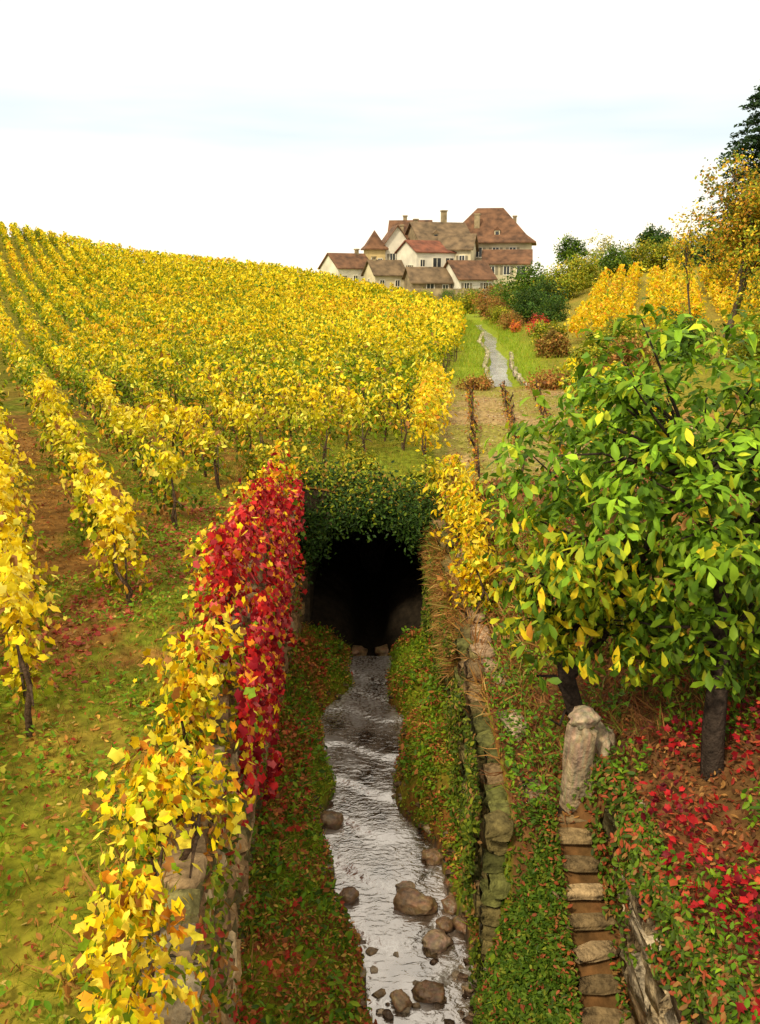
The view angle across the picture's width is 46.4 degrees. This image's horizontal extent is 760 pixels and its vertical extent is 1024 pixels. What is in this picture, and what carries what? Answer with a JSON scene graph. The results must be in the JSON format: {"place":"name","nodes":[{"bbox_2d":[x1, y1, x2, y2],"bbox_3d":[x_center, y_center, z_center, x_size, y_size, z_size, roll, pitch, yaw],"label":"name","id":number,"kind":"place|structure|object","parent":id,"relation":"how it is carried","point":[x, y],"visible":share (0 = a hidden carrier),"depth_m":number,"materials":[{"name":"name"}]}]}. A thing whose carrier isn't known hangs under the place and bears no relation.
{"place":"outdoors","nodes":[
{"label":"outdoors","id":0,"kind":"place"},
{"bbox_2d":[0,235,759,1023],"bbox_3d":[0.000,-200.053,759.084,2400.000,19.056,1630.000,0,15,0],"label":"ground","id":1,"kind":"structure","parent":0,"point":[356,603],"depth_m":9.34,"materials":[{"name":"green plant"}]},
{"bbox_2d":[0,373,66,737],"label":"vine row","id":2,"kind":"object","parent":1,"relation":"on","point":[17,571],"visible":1,"depth_m":7.85,"materials":[{"name":"yellow plant"}]},
{"bbox_2d":[0,290,152,604],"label":"vine row","id":3,"kind":"object","parent":1,"relation":"on","point":[93,487],"visible":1,"depth_m":12.74,"materials":[{"name":"yellow plant"}]},
{"bbox_2d":[0,251,206,529],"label":"vine row","id":4,"kind":"object","parent":1,"relation":"on","point":[118,424],"visible":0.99,"depth_m":17.65,"materials":[{"name":"yellow plant"}]},
{"bbox_2d":[0,221,232,490],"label":"vine row","id":5,"kind":"object","parent":1,"relation":"on","point":[60,328],"visible":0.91,"depth_m":22.50,"materials":[{"name":"yellow plant"}]},
{"bbox_2d":[0,467,254,1023],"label":"grass","id":6,"kind":"structure","parent":1,"relation":"on","point":[95,844],"depth_m":7.87,"materials":[{"name":"green plant"}]},
{"bbox_2d":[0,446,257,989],"bbox_3d":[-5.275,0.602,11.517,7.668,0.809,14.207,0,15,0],"label":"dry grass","id":7,"kind":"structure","parent":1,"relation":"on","point":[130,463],"depth_m":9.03,"materials":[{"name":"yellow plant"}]},
{"bbox_2d":[0,482,266,1023],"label":"weeds","id":8,"kind":"object","parent":1,"relation":"on","point":[41,852],"visible":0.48,"depth_m":7.71,"materials":[{"name":"green plant"}]},
{"bbox_2d":[0,428,287,1023],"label":"fallen leaves","id":9,"kind":"object","parent":1,"relation":"on","point":[53,954],"visible":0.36,"depth_m":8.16,"materials":[{"name":"brown plant"}]},
{"bbox_2d":[8,222,281,468],"bbox_3d":[-20.913,-15.851,56.171,1.099,9.734,92.098,-6,16,-23],"label":"vine row","id":10,"kind":"object","parent":1,"relation":"on","point":[87,328],"visible":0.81,"depth_m":23.48,"materials":[{"name":"yellow plant"}]},
{"bbox_2d":[12,491,327,1022],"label":"dry grass","id":11,"kind":"structure","parent":1,"relation":"on","point":[103,897],"depth_m":8.01,"materials":[{"name":"brown plant"}]},
{"bbox_2d":[22,224,337,463],"bbox_3d":[-19.558,-15.693,56.099,1.159,9.538,91.068,-6,16,-23],"label":"vine row","id":12,"kind":"object","parent":1,"relation":"on","point":[56,276],"visible":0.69,"depth_m":23.00,"materials":[{"name":"yellow plant"}]},
{"bbox_2d":[36,226,380,451],"bbox_3d":[-18.809,-15.886,57.375,1.118,9.384,90.990,-6,16,-23],"label":"vine row","id":13,"kind":"object","parent":1,"relation":"on","point":[64,267],"visible":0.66,"depth_m":24.84,"materials":[{"name":"yellow plant"}]},
{"bbox_2d":[126,484,304,1023],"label":"retaining wall","id":14,"kind":"structure","parent":1,"relation":"on","point":[231,894],"depth_m":7.88,"materials":[{"name":"stone"}]},
{"bbox_2d":[52,751,219,1023],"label":"wall vine","id":15,"kind":"object","parent":14,"relation":"on","point":[125,920],"depth_m":4.58,"materials":[{"name":"yellow plant"}]},
{"bbox_2d":[95,622,277,881],"bbox_3d":[-1.560,1.821,6.753,1.387,1.077,3.031,0,15,0],"label":"wall vine","id":16,"kind":"object","parent":14,"relation":"attached to","point":[187,704],"depth_m":6.88,"materials":[{"name":"yellow plant"}]},
{"bbox_2d":[136,490,290,1023],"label":"coping stones","id":17,"kind":"object","parent":14,"relation":"on","point":[179,1012],"visible":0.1,"depth_m":5.61,"materials":[{"name":"grey stone"}]},
{"bbox_2d":[162,522,277,694],"bbox_3d":[-1.624,0.929,9.211,1.111,1.399,3.000,-1,15,-6],"label":"wall vine","id":18,"kind":"object","parent":14,"relation":"on","point":[222,543],"depth_m":9.30,"materials":[{"name":"red plant"}]},
{"bbox_2d":[186,547,303,1023],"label":"wall plants","id":19,"kind":"object","parent":14,"relation":"attached to","point":[213,880],"depth_m":6.13,"materials":[{"name":"green plant"}]},
{"bbox_2d":[195,477,302,588],"bbox_3d":[-1.814,0.350,11.784,1.346,1.156,2.917,0,15,0],"label":"wall vine","id":20,"kind":"object","parent":14,"relation":"on","point":[248,516],"depth_m":12.05,"materials":[{"name":"red plant"}]},
{"bbox_2d":[229,479,307,827],"bbox_3d":[-1.326,1.711,11.399,0.432,2.754,8.037,0,15,-1],"label":"red creeper","id":21,"kind":"object","parent":14,"relation":"attached to","point":[272,616],"visible":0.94,"depth_m":9.77,"materials":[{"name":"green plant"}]},
{"bbox_2d":[230,437,310,522],"bbox_3d":[-1.767,-0.375,14.296,1.216,1.218,2.908,0,15,0],"label":"wall vine","id":22,"kind":"object","parent":14,"relation":"on","point":[275,473],"depth_m":14.61,"materials":[{"name":"red plant"}]},
{"bbox_2d":[47,230,415,450],"bbox_3d":[-17.466,-15.652,57.263,1.169,8.999,88.512,-6,16,-23],"label":"vine row","id":23,"kind":"object","parent":1,"relation":"on","point":[116,297],"visible":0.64,"depth_m":28.78,"materials":[{"name":"yellow plant"}]},
{"bbox_2d":[58,231,416,429],"bbox_3d":[-16.748,-15.943,58.676,1.170,8.733,86.026,-6,16,-23],"label":"vine row","id":24,"kind":"object","parent":1,"relation":"on","point":[121,286],"visible":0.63,"depth_m":33.59,"materials":[{"name":"yellow plant"}]},
{"bbox_2d":[71,235,422,413],"bbox_3d":[-15.988,-16.083,59.829,1.202,8.379,83.392,-6,16,-23],"label":"vine row","id":25,"kind":"object","parent":1,"relation":"on","point":[87,248],"visible":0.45,"depth_m":39.27,"materials":[{"name":"yellow plant"}]},
{"bbox_2d":[84,238,425,391],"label":"vine row","id":26,"kind":"object","parent":1,"relation":"on","point":[107,256],"visible":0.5,"depth_m":43.46,"materials":[{"name":"yellow plant"}]},
{"bbox_2d":[98,240,431,385],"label":"vine row","id":27,"kind":"object","parent":1,"relation":"on","point":[227,308],"visible":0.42,"depth_m":44.68,"materials":[{"name":"yellow plant"}]},
{"bbox_2d":[239,438,303,484],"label":"bush","id":28,"kind":"object","parent":1,"relation":"on","point":[259,449],"visible":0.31,"depth_m":16.00,"materials":[{"name":"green plant"}]},
{"bbox_2d":[108,242,447,377],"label":"vine row","id":29,"kind":"object","parent":1,"relation":"on","point":[181,281],"visible":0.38,"depth_m":42.82,"materials":[{"name":"yellow plant"}]},
{"bbox_2d":[235,633,329,1023],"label":"bank creeper","id":30,"kind":"object","parent":1,"relation":"on","point":[269,964],"visible":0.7,"depth_m":10.92,"materials":[{"name":"green plant"}]},
{"bbox_2d":[125,245,450,371],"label":"vine row","id":31,"kind":"object","parent":1,"relation":"on","point":[145,256],"visible":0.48,"depth_m":47.28,"materials":[{"name":"yellow plant"}]},
{"bbox_2d":[132,247,453,371],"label":"vine row","id":32,"kind":"object","parent":1,"relation":"on","point":[153,256],"visible":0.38,"depth_m":53.83,"materials":[{"name":"yellow plant"}]},
{"bbox_2d":[145,250,454,365],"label":"vine row","id":33,"kind":"object","parent":1,"relation":"on","point":[163,256],"visible":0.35,"depth_m":54.13,"materials":[{"name":"yellow plant"}]},
{"bbox_2d":[159,250,460,361],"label":"vine row","id":34,"kind":"object","parent":1,"relation":"on","point":[198,268],"visible":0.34,"depth_m":55.84,"materials":[{"name":"yellow plant"}]},
{"bbox_2d":[174,253,463,348],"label":"vine row","id":35,"kind":"object","parent":1,"relation":"on","point":[250,284],"visible":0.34,"depth_m":58.32,"materials":[{"name":"yellow plant"}]},
{"bbox_2d":[183,254,465,349],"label":"vine row","id":36,"kind":"object","parent":1,"relation":"on","point":[373,312],"visible":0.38,"depth_m":57.37,"materials":[{"name":"yellow plant"}]},
{"bbox_2d":[219,387,434,500],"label":"meadow grass","id":37,"kind":"structure","parent":1,"relation":"on","point":[335,448],"depth_m":19.78,"materials":[{"name":"green plant"}]},
{"bbox_2d":[197,256,464,336],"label":"vine row","id":38,"kind":"object","parent":1,"relation":"on","point":[300,292],"visible":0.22,"depth_m":60.47,"materials":[{"name":"yellow plant"}]},
{"bbox_2d":[210,256,460,341],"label":"vine row","id":39,"kind":"object","parent":1,"relation":"on","point":[249,269],"visible":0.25,"depth_m":65.64,"materials":[{"name":"yellow plant"}]},
{"bbox_2d":[318,249,368,282],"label":"white cottage","id":40,"kind":"structure","parent":1,"relation":"on","point":[349,265],"depth_m":139.80,"materials":[{"name":"tile"}]},
{"bbox_2d":[224,256,464,336],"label":"vine row","id":41,"kind":"object","parent":1,"relation":"on","point":[274,274],"visible":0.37,"depth_m":68.64,"materials":[{"name":"yellow plant"}]},
{"bbox_2d":[227,259,467,335],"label":"vine row","id":42,"kind":"object","parent":1,"relation":"on","point":[261,266],"visible":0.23,"depth_m":71.66,"materials":[{"name":"yellow plant"}]},
{"bbox_2d":[254,399,460,628],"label":"tunnel","id":43,"kind":"structure","parent":1,"relation":"on","point":[372,553],"depth_m":19.98,"materials":[{"name":"plant"}]},
{"bbox_2d":[333,440,381,479],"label":"bush","id":44,"kind":"object","parent":43,"relation":"on","point":[363,463],"visible":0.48,"depth_m":17.07,"materials":[{"name":"yellow plant"}]},
{"bbox_2d":[265,451,454,591],"bbox_3d":[-0.252,0.242,16.107,3.954,2.556,1.820,0,15,0],"label":"ivy","id":45,"kind":"object","parent":43,"relation":"on","point":[369,491],"visible":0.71,"depth_m":15.78,"materials":[{"name":"green plant"}]},
{"bbox_2d":[286,628,437,716],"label":"bright grass","id":46,"kind":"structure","parent":1,"relation":"on","point":[393,659],"depth_m":15.27,"materials":[{"name":"green plant"}]},
{"bbox_2d":[240,627,492,1023],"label":"grass","id":47,"kind":"structure","parent":1,"relation":"on","point":[371,1016],"depth_m":10.70,"materials":[{"name":"green plant"}]},
{"bbox_2d":[231,622,503,1023],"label":"bank weeds","id":48,"kind":"object","parent":1,"relation":"on","point":[272,853],"visible":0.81,"depth_m":10.08,"materials":[{"name":"green plant"}]},
{"bbox_2d":[237,621,498,1023],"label":"clover","id":49,"kind":"object","parent":1,"relation":"on","point":[328,961],"visible":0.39,"depth_m":10.74,"materials":[{"name":"green plant"}]},
{"bbox_2d":[237,621,503,1023],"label":"fallen leaves","id":50,"kind":"object","parent":1,"relation":"on","point":[279,953],"visible":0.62,"depth_m":9.49,"materials":[{"name":"brown plant"}]},
{"bbox_2d":[361,256,404,288],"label":"cottage","id":51,"kind":"structure","parent":1,"relation":"on","point":[386,273],"depth_m":137.10,"materials":[{"name":"brown tile"}]},
{"bbox_2d":[307,655,499,1023],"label":"stream pebbles","id":52,"kind":"object","parent":1,"relation":"on","point":[381,993],"visible":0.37,"depth_m":9.38,"materials":[{"name":"stone"}]},
{"bbox_2d":[408,227,416,239],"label":"walls","id":53,"kind":"structure","parent":1,"relation":"on","point":[411,235],"depth_m":146.93,"materials":[{"name":"paint"}]},
{"bbox_2d":[405,221,470,240],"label":"roof","id":54,"kind":"structure","parent":53,"relation":"on","point":[424,230],"depth_m":146.34,"materials":[{"name":"tile"}]},
{"bbox_2d":[394,240,456,266],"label":"farmhouse","id":55,"kind":"object","parent":1,"relation":"on","point":[422,253],"visible":0.39,"depth_m":139.91,"materials":[{"name":"white paint"}]},
{"bbox_2d":[402,267,453,288],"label":"barn","id":56,"kind":"structure","parent":1,"relation":"on","point":[426,277],"depth_m":134.67,"materials":[{"name":"tile"}]},
{"bbox_2d":[400,360,457,468],"bbox_3d":[1.354,-3.068,23.880,1.415,1.732,12.171,1,15,4],"label":"vine row","id":57,"kind":"object","parent":1,"relation":"on","point":[428,408],"visible":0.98,"depth_m":19.95,"materials":[{"name":"yellow plant"}]},
{"bbox_2d":[415,511,474,699],"bbox_3d":[1.038,1.310,14.218,0.866,1.916,4.458,-1,15,-2],"label":"bracken","id":58,"kind":"object","parent":1,"relation":"on","point":[440,595],"visible":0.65,"depth_m":13.73,"materials":[{"name":"brown plant"}]},
{"bbox_2d":[438,233,478,259],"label":"farmhouse","id":59,"kind":"object","parent":1,"relation":"on","point":[465,246],"visible":0.33,"depth_m":141.73,"materials":[{"name":"brown tile"}]},
{"bbox_2d":[422,452,513,622],"bbox_3d":[1.408,0.282,14.922,1.263,1.739,5.133,0,15,0],"label":"vine row","id":60,"kind":"object","parent":1,"relation":"on","point":[475,560],"visible":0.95,"depth_m":14.22,"materials":[{"name":"yellow plant"}]},
{"bbox_2d":[443,260,497,288],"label":"farmhouse","id":61,"kind":"object","parent":1,"relation":"on","point":[476,274],"visible":0.48,"depth_m":135.21,"materials":[{"name":"white paint"}]},
{"bbox_2d":[428,519,513,977],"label":"retaining wall","id":62,"kind":"structure","parent":1,"relation":"on","point":[492,885],"depth_m":9.30,"materials":[{"name":"stone"}]},
{"bbox_2d":[420,511,481,988],"bbox_3d":[0.935,2.413,12.409,0.308,2.939,8.061,0,15,-1],"label":"ivy","id":63,"kind":"object","parent":62,"relation":"attached to","point":[468,815],"visible":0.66,"depth_m":10.23,"materials":[{"name":"green plant"}]},
{"bbox_2d":[453,549,550,812],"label":"coping stones","id":64,"kind":"object","parent":62,"relation":"on","point":[489,652],"visible":0.48,"depth_m":11.55,"materials":[{"name":"brown stone"}]},
{"bbox_2d":[462,381,483,484],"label":"bare vine row","id":65,"kind":"object","parent":1,"relation":"on","point":[473,425],"visible":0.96,"depth_m":20.65,"materials":[{"name":"brown plant"}]},
{"bbox_2d":[476,243,531,259],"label":"walls","id":66,"kind":"structure","parent":1,"relation":"on","point":[505,245],"depth_m":147.69,"materials":[{"name":"beige paint"}]},
{"bbox_2d":[463,208,536,245],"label":"roof","id":67,"kind":"structure","parent":66,"relation":"on","point":[492,220],"depth_m":149.24,"materials":[{"name":"tile"}]},
{"bbox_2d":[481,249,532,286],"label":"farmhouse","id":68,"kind":"object","parent":1,"relation":"on","point":[501,262],"visible":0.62,"depth_m":143.07,"materials":[{"name":"brown tile"}]},
{"bbox_2d":[439,494,597,717],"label":"dry grass","id":69,"kind":"structure","parent":1,"relation":"on","point":[493,614],"depth_m":12.65,"materials":[{"name":"brown plant"}]},
{"bbox_2d":[440,318,597,385],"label":"canal grass","id":70,"kind":"structure","parent":1,"relation":"on","point":[473,341],"depth_m":42.11,"materials":[{"name":"green plant"}]},
{"bbox_2d":[469,798,581,1023],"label":"ivy","id":71,"kind":"object","parent":1,"relation":"on","point":[550,1004],"visible":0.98,"depth_m":8.11,"materials":[{"name":"green plant"}]},
{"bbox_2d":[499,257,551,309],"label":"shrub","id":72,"kind":"object","parent":1,"relation":"on","point":[525,278],"visible":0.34,"depth_m":73.12,"materials":[{"name":"green plant"}]},
{"bbox_2d":[502,288,549,324],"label":"shrub","id":73,"kind":"object","parent":1,"relation":"on","point":[523,308],"visible":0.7,"depth_m":61.92,"materials":[{"name":"green plant"}]},
{"bbox_2d":[534,326,572,357],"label":"shrub","id":74,"kind":"object","parent":1,"relation":"on","point":[554,343],"visible":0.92,"depth_m":40.00,"materials":[{"name":"brown plant"}]},
{"bbox_2d":[532,259,592,302],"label":"shrub","id":75,"kind":"object","parent":1,"relation":"on","point":[566,280],"visible":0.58,"depth_m":70.08,"materials":[{"name":"green plant"}]},
{"bbox_2d":[559,719,597,812],"bbox_3d":[1.890,2.615,8.557,0.263,1.398,0.291,0,16,-12],"label":"stone","id":76,"kind":"object","parent":1,"relation":"on","point":[578,751],"visible":0.54,"depth_m":8.40,"materials":[{"name":"grey stone"}]},
{"bbox_2d":[563,247,607,289],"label":"shrub","id":77,"kind":"object","parent":1,"relation":"on","point":[590,267],"visible":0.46,"depth_m":73.55,"materials":[{"name":"green plant"}]},
{"bbox_2d":[544,807,634,1023],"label":"stone stairs","id":78,"kind":"structure","parent":1,"relation":"on","point":[592,952],"depth_m":7.79,"materials":[{"name":"brown stone"}]},
{"bbox_2d":[563,266,616,337],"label":"vine row","id":79,"kind":"object","parent":1,"relation":"on","point":[578,321],"visible":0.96,"depth_m":51.73,"materials":[{"name":"yellow plant"}]},
{"bbox_2d":[446,463,759,1021],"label":"fallen leaves","id":80,"kind":"object","parent":1,"relation":"on","point":[698,816],"visible":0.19,"depth_m":8.10,"materials":[{"name":"brown plant"}]},
{"bbox_2d":[584,261,627,334],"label":"vine row","id":81,"kind":"object","parent":1,"relation":"on","point":[605,307],"visible":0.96,"depth_m":53.09,"materials":[{"name":"yellow plant"}]},
{"bbox_2d":[455,458,759,1023],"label":"weeds","id":82,"kind":"object","parent":1,"relation":"on","point":[711,872],"visible":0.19,"depth_m":8.81,"materials":[{"name":"green plant"}]},
{"bbox_2d":[457,549,759,818],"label":"dry grass","id":83,"kind":"structure","parent":1,"relation":"on","point":[610,718],"depth_m":9.31,"materials":[{"name":"brown plant"}]},
{"bbox_2d":[590,239,636,277],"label":"shrub","id":84,"kind":"object","parent":1,"relation":"on","point":[612,259],"visible":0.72,"depth_m":76.44,"materials":[{"name":"green plant"}]},
{"bbox_2d":[476,297,759,781],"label":"walnut tree","id":85,"kind":"object","parent":1,"relation":"on","point":[714,583],"visible":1,"depth_m":7.73,"materials":[{"name":"green plant"}]},
{"bbox_2d":[608,261,644,325],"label":"vine row","id":86,"kind":"object","parent":1,"relation":"on","point":[627,306],"visible":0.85,"depth_m":56.90,"materials":[{"name":"yellow plant"}]},
{"bbox_2d":[601,330,657,376],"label":"shrub","id":87,"kind":"object","parent":1,"relation":"on","point":[629,359],"visible":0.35,"depth_m":32.25,"materials":[{"name":"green plant"}]},
{"bbox_2d":[598,799,706,1023],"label":"stair wall","id":88,"kind":"structure","parent":1,"relation":"on","point":[651,1001],"depth_m":7.01,"materials":[{"name":"grey stone"}]},
{"bbox_2d":[583,754,759,1023],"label":"hanging ivy","id":89,"kind":"object","parent":88,"relation":"attached to","point":[627,841],"visible":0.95,"depth_m":6.51,"materials":[{"name":"green plant"}]},
{"bbox_2d":[640,265,667,329],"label":"vine row","id":90,"kind":"object","parent":1,"relation":"on","point":[654,283],"visible":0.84,"depth_m":53.45,"materials":[{"name":"yellow plant"}]},
{"bbox_2d":[660,258,687,323],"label":"vine row","id":91,"kind":"object","parent":1,"relation":"on","point":[671,294],"visible":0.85,"depth_m":53.92,"materials":[{"name":"yellow plant"}]},
{"bbox_2d":[645,301,721,363],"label":"shrub","id":92,"kind":"object","parent":1,"relation":"on","point":[691,341],"visible":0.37,"depth_m":35.90,"materials":[{"name":"green plant"}]},
{"bbox_2d":[661,205,710,319],"bbox_3d":[13.518,-10.742,39.645,2.036,5.826,1.992,6,16,21],"label":"autumn tree","id":93,"kind":"object","parent":1,"relation":"on","point":[687,255],"visible":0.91,"depth_m":39.31,"materials":[{"name":"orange plant"}]},
{"bbox_2d":[619,692,759,1023],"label":"red creeper","id":94,"kind":"object","parent":1,"relation":"on","point":[749,908],"visible":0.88,"depth_m":6.79,"materials":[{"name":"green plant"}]},
{"bbox_2d":[676,255,708,321],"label":"vine row","id":95,"kind":"object","parent":1,"relation":"on","point":[695,294],"visible":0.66,"depth_m":51.85,"materials":[{"name":"yellow plant"}]},
{"bbox_2d":[662,148,759,337],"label":"autumn tree","id":96,"kind":"object","parent":1,"relation":"on","point":[742,233],"visible":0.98,"depth_m":37.73,"materials":[{"name":"yellow plant"}]},
{"bbox_2d":[697,263,733,323],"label":"vine row","id":97,"kind":"object","parent":1,"relation":"on","point":[720,299],"visible":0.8,"depth_m":53.32,"materials":[{"name":"yellow plant"}]},
{"bbox_2d":[679,85,759,268],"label":"conifer tree","id":98,"kind":"object","parent":1,"relation":"on","point":[754,139],"visible":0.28,"depth_m":58.11,"materials":[{"name":"green plant"}]},
{"bbox_2d":[714,300,759,368],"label":"shrub","id":99,"kind":"object","parent":1,"relation":"on","point":[740,352],"visible":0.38,"depth_m":34.29,"materials":[{"name":"yellow plant"}]},
{"bbox_2d":[723,245,759,324],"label":"autumn tree","id":100,"kind":"object","parent":1,"relation":"on","point":[757,276],"visible":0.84,"depth_m":36.72,"materials":[{"name":"yellow plant"}]},
{"bbox_2d":[0,0,759,276],"label":"sky","id":101,"kind":"structure","parent":0,"point":[285,132],"materials":[{"name":"white"}]},
{"bbox_2d":[319,656,475,1023],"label":"stream water","id":102,"kind":"structure","parent":0,"point":[378,842],"depth_m":11.11,"materials":[{"name":"grey liquid"}]},
{"bbox_2d":[393,887,437,915],"bbox_3d":[0.402,4.508,10.223,0.531,0.200,0.340,4,17,27],"label":"boulder","id":103,"kind":"object","parent":102,"relation":"in","point":[411,901],"visible":1,"depth_m":10.14,"materials":[{"name":"stone"}]},
{"bbox_2d":[411,979,444,1003],"bbox_3d":[0.490,4.886,9.028,0.355,0.103,0.268,-1,15,10],"label":"boulder","id":104,"kind":"object","parent":102,"relation":"in","point":[425,991],"visible":1,"depth_m":8.98,"materials":[{"name":"stone"}]},
{"bbox_2d":[477,325,512,386],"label":"canal water","id":105,"kind":"structure","parent":0,"point":[498,367],"depth_m":43.32,"materials":[{"name":"liquid"}]},
{"bbox_2d":[538,774,632,1023],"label":"stair weeds","id":106,"kind":"object","parent":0,"point":[622,1000],"visible":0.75,"depth_m":7.85,"materials":[{"name":"green plant"}]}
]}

